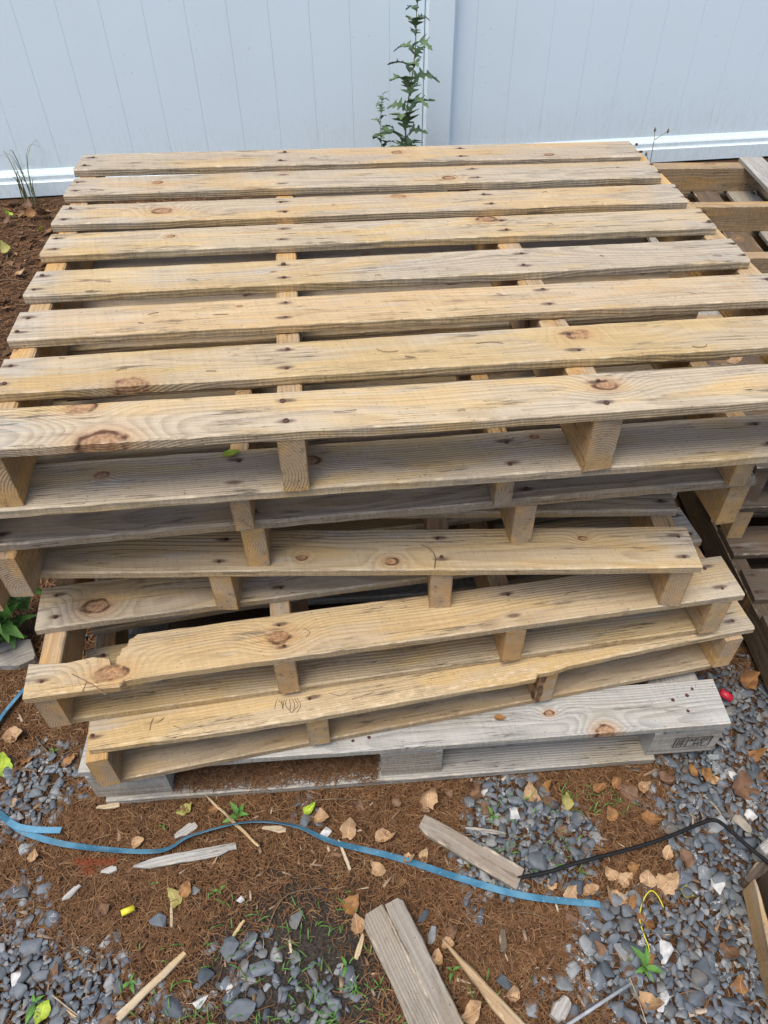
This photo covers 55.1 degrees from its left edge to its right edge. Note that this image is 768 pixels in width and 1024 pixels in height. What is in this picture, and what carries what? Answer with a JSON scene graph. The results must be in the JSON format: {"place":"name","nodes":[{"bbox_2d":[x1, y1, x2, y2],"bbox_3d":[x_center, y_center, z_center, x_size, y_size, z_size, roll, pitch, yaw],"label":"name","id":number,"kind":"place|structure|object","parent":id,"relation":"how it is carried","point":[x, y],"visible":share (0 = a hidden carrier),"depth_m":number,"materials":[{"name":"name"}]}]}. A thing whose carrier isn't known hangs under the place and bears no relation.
{"place":"outdoors","nodes":[
{"label":"outdoors","id":0,"kind":"place"},
{"bbox_2d":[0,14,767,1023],"bbox_3d":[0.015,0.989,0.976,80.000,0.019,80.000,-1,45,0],"label":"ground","id":1,"kind":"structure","parent":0,"point":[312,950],"depth_m":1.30,"materials":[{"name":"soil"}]},
{"bbox_2d":[0,587,41,648],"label":"leafy weed","id":2,"kind":"object","parent":1,"relation":"on","point":[10,631],"visible":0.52,"depth_m":1.63,"materials":[{"name":"green plant"}]},
{"bbox_2d":[5,140,38,205],"bbox_3d":[-1.664,-1.567,3.393,0.252,0.265,0.240,-10,45,-9],"label":"grass tuft","id":3,"kind":"object","parent":1,"relation":"on","point":[22,188],"visible":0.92,"depth_m":3.39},
{"bbox_2d":[0,201,140,356],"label":"leaf litter","id":4,"kind":"object","parent":1,"relation":"on","point":[17,266],"visible":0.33,"depth_m":3.15,"materials":[{"name":"brown plant"}]},
{"bbox_2d":[90,903,109,917],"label":"fallen leaf","id":5,"kind":"object","parent":1,"relation":"on","point":[104,907],"visible":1,"depth_m":1.27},
{"bbox_2d":[0,196,252,679],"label":"pine needle litter","id":6,"kind":"object","parent":1,"relation":"on","point":[25,630],"visible":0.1,"depth_m":3.00,"materials":[{"name":"plant"}]},
{"bbox_2d":[197,967,213,985],"bbox_3d":[-0.294,0.757,1.204,0.023,0.014,0.028,34,54,30],"label":"stone","id":7,"kind":"object","parent":1,"relation":"on","point":[205,974],"visible":1,"depth_m":1.20,"materials":[{"name":"stone"}]},
{"bbox_2d":[220,936,238,962],"bbox_3d":[-0.259,0.728,1.229,0.024,0.012,0.036,20,48,20],"label":"stone","id":8,"kind":"object","parent":1,"relation":"on","point":[229,946],"visible":1,"depth_m":1.23,"materials":[{"name":"stone"}]},
{"bbox_2d":[225,998,255,1021],"bbox_3d":[-0.228,0.791,1.170,0.049,0.015,0.031,-1,45,0],"label":"stone","id":9,"kind":"object","parent":1,"relation":"on","point":[245,1007],"visible":1,"depth_m":1.17,"materials":[{"name":"stone"}]},
{"bbox_2d":[167,754,380,793],"bbox_3d":[-0.214,0.489,1.438,0.416,0.009,0.123,-1,45,0],"label":"pine needle drift","id":10,"kind":"object","parent":1,"relation":"on","point":[326,765],"visible":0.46,"depth_m":1.42,"materials":[{"name":"plant"}]},
{"bbox_2d":[289,910,302,928],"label":"stone","id":11,"kind":"object","parent":1,"relation":"on","point":[295,918],"visible":1,"depth_m":1.26,"materials":[{"name":"stone"}]},
{"bbox_2d":[0,810,600,907],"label":"packing strap","id":12,"kind":"object","parent":1,"relation":"on","point":[4,817],"visible":1,"depth_m":1.33,"materials":[{"name":"plastic"}]},
{"bbox_2d":[6,819,61,832],"bbox_3d":[-0.651,0.586,1.366,0.107,0.005,0.018,6,45,7],"label":"packing strap","id":13,"kind":"object","parent":12,"relation":"on","point":[11,823],"visible":1,"depth_m":1.36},
{"bbox_2d":[563,885,577,910],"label":"fallen leaf","id":14,"kind":"object","parent":12,"relation":"on","point":[570,892],"visible":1,"depth_m":1.28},
{"bbox_2d":[354,933,363,959],"bbox_3d":[-0.041,0.728,1.233,0.010,0.005,0.040,10,46,10],"label":"wood shard","id":15,"kind":"object","parent":1,"relation":"on","point":[358,949],"visible":1,"depth_m":1.23,"materials":[{"name":"brown wood"}]},
{"bbox_2d":[119,782,638,1023],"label":"grass","id":16,"kind":"structure","parent":1,"relation":"on","point":[330,1015],"depth_m":1.21,"materials":[{"name":"green plant"}]},
{"bbox_2d":[0,0,767,197],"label":"vinyl fence","id":17,"kind":"object","parent":1,"relation":"on","point":[79,79],"visible":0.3,"depth_m":3.36,"materials":[{"name":"plastic"}]},
{"bbox_2d":[0,646,767,1023],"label":"pine needle litter","id":18,"kind":"object","parent":1,"relation":"on","point":[516,954],"visible":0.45,"depth_m":1.31,"materials":[{"name":"plant"}]},
{"bbox_2d":[0,752,12,776],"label":"fallen leaf","id":19,"kind":"object","parent":18,"relation":"on","point":[5,761],"visible":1,"depth_m":1.46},
{"bbox_2d":[1,726,21,743],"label":"fallen leaf","id":20,"kind":"object","parent":18,"relation":"on","point":[14,731],"visible":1,"depth_m":1.50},
{"bbox_2d":[0,688,23,720],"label":"packing strap","id":21,"kind":"object","parent":18,"relation":"on","point":[12,702],"visible":0.66,"depth_m":1.55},
{"bbox_2d":[0,638,37,669],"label":"grey plank","id":22,"kind":"object","parent":18,"relation":"on","point":[22,655],"visible":0.84,"depth_m":1.62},
{"bbox_2d":[62,884,81,901],"bbox_3d":[-0.550,0.670,1.294,0.011,0.005,0.036,31,53,28],"label":"wood shard","id":23,"kind":"object","parent":18,"relation":"on","point":[71,892],"visible":1,"depth_m":1.29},
{"bbox_2d":[72,857,117,874],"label":"rusty crumbs","id":24,"kind":"object","parent":18,"relation":"on","point":[86,862],"visible":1,"depth_m":1.33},
{"bbox_2d":[149,913,165,926],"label":"stone","id":25,"kind":"object","parent":18,"relation":"on","point":[158,919],"visible":1,"depth_m":1.26,"materials":[{"name":"stone"}]},
{"bbox_2d":[167,888,182,909],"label":"fallen leaf","id":26,"kind":"object","parent":18,"relation":"on","point":[173,894],"visible":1,"depth_m":1.29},
{"bbox_2d":[178,880,190,900],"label":"fallen leaf","id":27,"kind":"object","parent":18,"relation":"on","point":[185,890],"visible":1,"depth_m":1.29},
{"bbox_2d":[133,842,236,868],"bbox_3d":[-0.359,0.625,1.333,0.184,0.007,0.020,-8,45,-7],"label":"wood shard","id":28,"kind":"object","parent":18,"relation":"on","point":[190,856],"visible":1,"depth_m":1.33,"materials":[{"name":"wood"}]},
{"bbox_2d":[174,822,197,838],"bbox_3d":[-0.368,0.592,1.366,0.044,0.005,0.018,-29,51,-26],"label":"wood shard","id":29,"kind":"object","parent":18,"relation":"on","point":[187,829],"visible":1,"depth_m":1.36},
{"bbox_2d":[205,795,259,846],"bbox_3d":[-0.285,0.575,1.373,0.151,0.004,0.006,30,52,28],"label":"wood shard","id":30,"kind":"object","parent":18,"relation":"on","point":[241,829],"visible":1,"depth_m":1.36,"materials":[{"name":"brown wood"}]},
{"bbox_2d":[222,802,248,822],"bbox_3d":[-0.282,0.564,1.386,0.052,0.022,0.035,-13,46,-12],"label":"green sprout","id":31,"kind":"object","parent":18,"relation":"on","point":[235,808],"visible":1,"depth_m":1.38,"materials":[{"name":"green plant"}]},
{"bbox_2d":[262,826,285,832],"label":"wood shard","id":32,"kind":"object","parent":18,"relation":"on","point":[274,828],"visible":1,"depth_m":1.37,"materials":[{"name":"brown wood"}]},
{"bbox_2d":[339,817,355,839],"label":"fallen leaf","id":33,"kind":"object","parent":18,"relation":"on","point":[347,829],"visible":1,"depth_m":1.36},
{"bbox_2d":[341,894,358,915],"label":"fallen leaf","id":34,"kind":"object","parent":18,"relation":"on","point":[350,905],"visible":1,"depth_m":1.27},
{"bbox_2d":[350,913,363,936],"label":"fallen leaf","id":35,"kind":"object","parent":18,"relation":"on","point":[357,920],"visible":1,"depth_m":1.25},
{"bbox_2d":[370,860,385,879],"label":"fallen leaf","id":36,"kind":"object","parent":18,"relation":"on","point":[378,869],"visible":1,"depth_m":1.32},
{"bbox_2d":[375,828,395,841],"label":"fallen leaf","id":37,"kind":"object","parent":18,"relation":"on","point":[380,834],"visible":1,"depth_m":1.36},
{"bbox_2d":[364,898,463,1023],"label":"split plank","id":38,"kind":"object","parent":18,"relation":"on","point":[423,996],"visible":1,"depth_m":1.19,"materials":[{"name":"wood"}]},
{"bbox_2d":[421,807,429,813],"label":"fallen leaf","id":39,"kind":"object","parent":18,"relation":"on","point":[427,811],"visible":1,"depth_m":1.39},
{"bbox_2d":[419,788,437,809],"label":"fallen leaf","id":40,"kind":"object","parent":18,"relation":"on","point":[428,798],"visible":1,"depth_m":1.39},
{"bbox_2d":[427,926,436,943],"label":"stone","id":41,"kind":"object","parent":18,"relation":"on","point":[431,939],"visible":1,"depth_m":1.24,"materials":[{"name":"stone"}]},
{"bbox_2d":[431,948,442,964],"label":"fallen leaf","id":42,"kind":"object","parent":18,"relation":"on","point":[437,957],"visible":0.86,"depth_m":1.22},
{"bbox_2d":[439,925,457,941],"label":"fallen leaf","id":43,"kind":"object","parent":18,"relation":"on","point":[453,929],"visible":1,"depth_m":1.25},
{"bbox_2d":[460,1000,480,1023],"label":"fallen leaf","id":44,"kind":"object","parent":18,"relation":"on","point":[470,1015],"visible":0.87,"depth_m":1.16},
{"bbox_2d":[442,938,524,1023],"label":"wood wedge","id":45,"kind":"object","parent":18,"relation":"on","point":[502,1010],"visible":1,"depth_m":1.17,"materials":[{"name":"brown wood"}]},
{"bbox_2d":[499,929,506,952],"bbox_3d":[0.200,0.720,1.236,0.013,0.008,0.036,2,45,3],"label":"wood shard","id":46,"kind":"object","parent":18,"relation":"on","point":[502,941],"visible":1,"depth_m":1.23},
{"bbox_2d":[496,974,511,990],"bbox_3d":[0.198,0.765,1.195,0.031,0.010,0.016,26,50,24],"label":"stone","id":47,"kind":"object","parent":18,"relation":"on","point":[502,980],"visible":1,"depth_m":1.19,"materials":[{"name":"stone"}]},
{"bbox_2d":[506,985,519,1001],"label":"fallen leaf","id":48,"kind":"object","parent":18,"relation":"on","point":[514,990],"visible":1,"depth_m":1.18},
{"bbox_2d":[549,995,570,1023],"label":"wood scrap","id":49,"kind":"object","parent":18,"relation":"on","point":[560,1008],"visible":1,"depth_m":1.15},
{"bbox_2d":[562,909,579,923],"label":"fallen leaf","id":50,"kind":"object","parent":18,"relation":"on","point":[571,916],"visible":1,"depth_m":1.26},
{"bbox_2d":[581,883,598,895],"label":"fallen leaf","id":51,"kind":"object","parent":18,"relation":"on","point":[591,889],"visible":1,"depth_m":1.28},
{"bbox_2d":[593,939,608,962],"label":"fallen leaf","id":52,"kind":"object","parent":18,"relation":"on","point":[601,949],"visible":1,"depth_m":1.22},
{"bbox_2d":[605,866,618,886],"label":"fallen leaf","id":53,"kind":"object","parent":18,"relation":"on","point":[611,874],"visible":1,"depth_m":1.30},
{"bbox_2d":[606,806,618,825],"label":"fallen leaf","id":54,"kind":"object","parent":18,"relation":"on","point":[612,813],"visible":1,"depth_m":1.38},
{"bbox_2d":[612,773,621,791],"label":"fallen leaf","id":55,"kind":"object","parent":18,"relation":"on","point":[616,780],"visible":1,"depth_m":1.42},
{"bbox_2d":[617,872,632,889],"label":"fallen leaf","id":56,"kind":"object","parent":18,"relation":"on","point":[623,877],"visible":1,"depth_m":1.30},
{"bbox_2d":[619,784,646,802],"bbox_3d":[0.474,0.541,1.405,0.058,0.014,0.037,27,61,14],"label":"fallen leaf","id":57,"kind":"object","parent":18,"relation":"on","point":[630,790],"visible":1,"depth_m":1.41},
{"bbox_2d":[639,869,657,893],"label":"fallen leaf","id":58,"kind":"object","parent":18,"relation":"on","point":[647,878],"visible":1,"depth_m":1.29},
{"bbox_2d":[639,810,661,824],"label":"fallen leaf","id":59,"kind":"object","parent":18,"relation":"on","point":[653,818],"visible":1,"depth_m":1.37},
{"bbox_2d":[656,871,678,895],"bbox_3d":[0.493,0.652,1.285,0.042,0.024,0.045,5,45,6],"label":"fallen leaf","id":60,"kind":"object","parent":18,"relation":"on","point":[668,883],"visible":1,"depth_m":1.29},
{"bbox_2d":[662,845,673,862],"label":"fallen leaf","id":61,"kind":"object","parent":18,"relation":"on","point":[667,852],"visible":1,"depth_m":1.33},
{"bbox_2d":[0,654,767,1023],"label":"gravel","id":62,"kind":"structure","parent":1,"relation":"on","point":[536,854],"depth_m":1.26,"materials":[{"name":"gravel"}]},
{"bbox_2d":[25,994,43,1023],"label":"green sprout","id":63,"kind":"object","parent":62,"relation":"on","point":[29,1013],"visible":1,"depth_m":1.17,"materials":[{"name":"green plant"}]},
{"bbox_2d":[33,999,50,1023],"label":"fallen leaf","id":64,"kind":"object","parent":62,"relation":"on","point":[44,1007],"visible":1,"depth_m":1.17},
{"bbox_2d":[45,961,57,985],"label":"fallen leaf","id":65,"kind":"object","parent":62,"relation":"on","point":[51,973],"visible":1,"depth_m":1.21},
{"bbox_2d":[115,951,186,1021],"bbox_3d":[-0.376,0.769,1.195,0.014,0.007,0.131,35,55,30],"label":"wood shard","id":66,"kind":"object","parent":62,"relation":"on","point":[141,995],"visible":1,"depth_m":1.19,"materials":[{"name":"brown wood"}]},
{"bbox_2d":[312,808,328,822],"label":"fallen leaf","id":67,"kind":"object","parent":62,"relation":"on","point":[321,816],"visible":1,"depth_m":1.38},
{"bbox_2d":[0,674,765,1023],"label":"fallen leaves","id":68,"kind":"object","parent":62,"relation":"on","point":[336,854],"visible":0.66,"depth_m":1.27,"materials":[{"name":"plant"}]},
{"bbox_2d":[419,815,523,889],"bbox_3d":[0.156,0.614,1.336,0.200,0.012,0.041,23,49,22],"label":"broken slat","id":69,"kind":"object","parent":62,"relation":"on","point":[496,865],"visible":1,"depth_m":1.33,"materials":[{"name":"wood"}]},
{"bbox_2d":[465,827,504,834],"bbox_3d":[0.187,0.592,1.366,0.075,0.005,0.008,5,45,6],"label":"wood shard","id":70,"kind":"object","parent":62,"relation":"on","point":[492,831],"visible":1,"depth_m":1.36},
{"bbox_2d":[523,781,540,808],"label":"fallen leaf","id":71,"kind":"object","parent":62,"relation":"on","point":[530,789],"visible":1,"depth_m":1.41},
{"bbox_2d":[562,792,573,819],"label":"fallen leaf","id":72,"kind":"object","parent":62,"relation":"on","point":[567,802],"visible":1,"depth_m":1.39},
{"bbox_2d":[566,982,630,1023],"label":"grey rod","id":73,"kind":"object","parent":62,"relation":"on","point":[599,1003],"visible":1,"depth_m":1.16,"materials":[{"name":"plastic"}]},
{"bbox_2d":[607,885,633,906],"bbox_3d":[0.408,0.661,1.268,0.048,0.034,0.028,-1,45,0],"label":"fallen leaf","id":74,"kind":"object","parent":62,"relation":"on","point":[611,892],"visible":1,"depth_m":1.27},
{"bbox_2d":[517,818,767,878],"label":"black cord","id":75,"kind":"object","parent":62,"relation":"on","point":[658,840],"visible":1,"depth_m":1.31,"materials":[{"name":"rubber"}]},
{"bbox_2d":[636,913,654,928],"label":"fallen leaf","id":76,"kind":"object","parent":62,"relation":"on","point":[648,924],"visible":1,"depth_m":1.25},
{"bbox_2d":[629,946,662,982],"bbox_3d":[0.421,0.735,1.198,0.046,0.037,0.057,-24,49,-22],"label":"green sprout","id":77,"kind":"object","parent":62,"relation":"on","point":[644,958],"visible":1,"depth_m":1.19,"materials":[{"name":"green plant"}]},
{"bbox_2d":[631,990,664,1010],"bbox_3d":[0.413,0.765,1.153,0.039,0.045,0.027,5,45,6],"label":"fallen leaf","id":78,"kind":"object","parent":62,"relation":"on","point":[651,1000],"visible":1,"depth_m":1.16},
{"bbox_2d":[639,890,663,952],"bbox_3d":[0.446,0.695,1.244,0.037,0.017,0.108,22,49,21],"label":"yellow wire","id":79,"kind":"object","parent":62,"relation":"on","point":[640,912],"visible":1,"depth_m":1.26,"materials":[{"name":"plastic"}]},
{"bbox_2d":[656,990,672,1011],"bbox_3d":[0.444,0.773,1.163,0.039,0.020,0.023,-29,51,-26],"label":"stone","id":80,"kind":"object","parent":62,"relation":"on","point":[664,996],"visible":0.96,"depth_m":1.17,"materials":[{"name":"white stone"}]},
{"bbox_2d":[658,936,673,963],"bbox_3d":[0.467,0.724,1.219,0.026,0.010,0.046,-1,45,0],"label":"stone","id":81,"kind":"object","parent":62,"relation":"on","point":[666,949],"visible":1,"depth_m":1.22,"materials":[{"name":"white stone"}]},
{"bbox_2d":[680,848,694,869],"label":"fallen leaf","id":82,"kind":"object","parent":62,"relation":"on","point":[687,857],"visible":1,"depth_m":1.32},
{"bbox_2d":[692,955,710,978],"bbox_3d":[0.517,0.742,1.199,0.032,0.012,0.035,-1,45,0],"label":"stone","id":83,"kind":"object","parent":62,"relation":"on","point":[702,964],"visible":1,"depth_m":1.20,"materials":[{"name":"stone"}]},
{"bbox_2d":[702,767,714,781],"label":"fallen leaf","id":84,"kind":"object","parent":62,"relation":"on","point":[706,773],"visible":1,"depth_m":1.43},
{"bbox_2d":[702,842,715,852],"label":"stone","id":85,"kind":"object","parent":62,"relation":"on","point":[709,847],"visible":1,"depth_m":1.33,"materials":[{"name":"stone"}]},
{"bbox_2d":[711,877,724,894],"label":"stone","id":86,"kind":"object","parent":62,"relation":"on","point":[718,887],"visible":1,"depth_m":1.29,"materials":[{"name":"white stone"}]},
{"bbox_2d":[719,688,733,701],"bbox_3d":[0.713,0.382,1.535,0.026,0.018,0.018,32,53,15],"label":"red cap","id":87,"kind":"object","parent":62,"relation":"on","point":[726,695],"visible":0.87,"depth_m":1.53,"materials":[{"name":"plastic"}]},
{"bbox_2d":[717,938,741,958],"bbox_3d":[0.562,0.718,1.209,0.042,0.029,0.027,18,48,18],"label":"fallen leaf","id":88,"kind":"object","parent":62,"relation":"on","point":[731,952],"visible":1,"depth_m":1.21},
{"bbox_2d":[730,974,747,993],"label":"fallen leaf","id":89,"kind":"object","parent":62,"relation":"on","point":[739,985],"visible":1,"depth_m":1.17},
{"bbox_2d":[732,812,751,832],"bbox_3d":[0.667,0.580,1.367,0.020,0.013,0.040,-26,50,-23],"label":"stone","id":90,"kind":"object","parent":62,"relation":"on","point":[740,821],"visible":1,"depth_m":1.36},
{"bbox_2d":[732,770,759,813],"bbox_3d":[0.691,0.532,1.401,0.048,0.032,0.067,15,47,16],"label":"fallen leaf","id":91,"kind":"object","parent":62,"relation":"on","point":[742,783],"visible":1,"depth_m":1.42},
{"bbox_2d":[737,669,759,690],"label":"fallen leaf","id":92,"kind":"object","parent":62,"relation":"on","point":[748,678],"visible":1,"depth_m":1.58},
{"bbox_2d":[740,860,767,888],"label":"leaning plank","id":93,"kind":"object","parent":62,"relation":"on","point":[757,870],"visible":0.85,"depth_m":1.28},
{"bbox_2d":[741,748,767,764],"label":"fallen leaf","id":94,"kind":"object","parent":62,"relation":"on","point":[756,754],"visible":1,"depth_m":1.46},
{"bbox_2d":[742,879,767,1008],"bbox_3d":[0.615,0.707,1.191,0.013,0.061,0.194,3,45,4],"label":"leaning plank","id":95,"kind":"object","parent":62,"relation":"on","point":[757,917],"visible":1,"depth_m":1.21,"materials":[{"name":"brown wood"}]},
{"bbox_2d":[752,838,767,861],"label":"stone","id":96,"kind":"object","parent":62,"relation":"on","point":[761,848],"visible":0.76,"depth_m":1.29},
{"bbox_2d":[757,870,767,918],"bbox_3d":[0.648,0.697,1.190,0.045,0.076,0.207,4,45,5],"label":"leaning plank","id":97,"kind":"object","parent":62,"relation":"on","point":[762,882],"visible":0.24,"depth_m":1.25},
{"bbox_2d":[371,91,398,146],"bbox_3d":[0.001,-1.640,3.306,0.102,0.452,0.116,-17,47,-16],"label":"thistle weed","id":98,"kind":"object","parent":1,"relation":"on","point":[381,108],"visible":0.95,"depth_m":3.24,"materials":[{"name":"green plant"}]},
{"bbox_2d":[78,517,730,803],"bbox_3d":[0.013,0.117,1.748,1.196,0.140,1.029,-3,45,-3],"label":"block pallet","id":99,"kind":"object","parent":1,"relation":"on","point":[647,721],"visible":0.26,"depth_m":1.40,"materials":[{"name":"grey"}]},
{"bbox_2d":[86,517,754,786],"bbox_3d":[-0.004,0.008,1.673,1.219,0.123,1.028,-9,45,-8],"label":"stringer pallet","id":100,"kind":"object","parent":99,"relation":"on","point":[127,748],"visible":0.11,"depth_m":1.32,"materials":[{"name":"brown wood"}]},
{"bbox_2d":[22,492,744,727],"bbox_3d":[-0.050,-0.093,1.603,1.209,0.123,1.027,-7,45,-6],"label":"stringer pallet","id":101,"kind":"object","parent":100,"relation":"on","point":[493,619],"visible":0.25,"depth_m":1.26,"materials":[{"name":"brown wood"}]},
{"bbox_2d":[0,396,702,610],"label":"stringer pallet","id":102,"kind":"object","parent":101,"relation":"on","point":[655,544],"visible":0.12,"depth_m":1.21,"materials":[{"name":"brown wood"}]},
{"bbox_2d":[0,364,755,596],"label":"stringer pallet","id":103,"kind":"object","parent":102,"relation":"on","point":[26,543],"visible":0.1,"depth_m":1.15,"materials":[{"name":"brown wood"}]},
{"bbox_2d":[0,186,767,530],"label":"stringer pallet","id":104,"kind":"object","parent":103,"relation":"on","point":[730,446],"visible":0.18,"depth_m":1.06,"materials":[{"name":"brown wood"}]},
{"bbox_2d":[0,141,767,506],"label":"stringer pallet","id":105,"kind":"object","parent":104,"relation":"on","point":[578,399],"visible":1,"depth_m":1.16,"materials":[{"name":"brown wood"}]},
{"bbox_2d":[59,157,721,728],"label":"dropped needles","id":106,"kind":"object","parent":105,"relation":"on","point":[283,703],"visible":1,"depth_m":1.21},
{"bbox_2d":[372,0,439,146],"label":"thistle weed","id":107,"kind":"object","parent":1,"relation":"on","point":[410,85],"visible":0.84,"depth_m":3.17,"materials":[{"name":"green plant"}]},
{"bbox_2d":[657,771,673,784],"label":"fallen leaf","id":108,"kind":"object","parent":1,"relation":"on","point":[664,777],"visible":1,"depth_m":1.42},
{"bbox_2d":[677,479,767,688],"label":"pallet","id":109,"kind":"object","parent":1,"relation":"on","point":[745,557],"visible":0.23,"depth_m":1.69,"materials":[{"name":"wood"}]},
{"bbox_2d":[720,480,767,537],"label":"pallet","id":110,"kind":"object","parent":109,"relation":"on","point":[737,528],"visible":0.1,"depth_m":1.67,"materials":[{"name":"brown wood"}]},
{"bbox_2d":[706,356,767,501],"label":"pallet","id":111,"kind":"object","parent":110,"relation":"on","point":[760,471],"visible":0.03,"depth_m":1.64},
{"bbox_2d":[641,191,767,251],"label":"upturned pallet","id":112,"kind":"object","parent":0,"point":[753,234],"visible":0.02,"depth_m":2.86,"materials":[{"name":"brown wood"}]},
{"bbox_2d":[600,157,767,319],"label":"upturned pallet","id":113,"kind":"object","parent":112,"relation":"on","point":[740,215],"visible":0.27,"depth_m":2.79,"materials":[{"name":"brown wood"}]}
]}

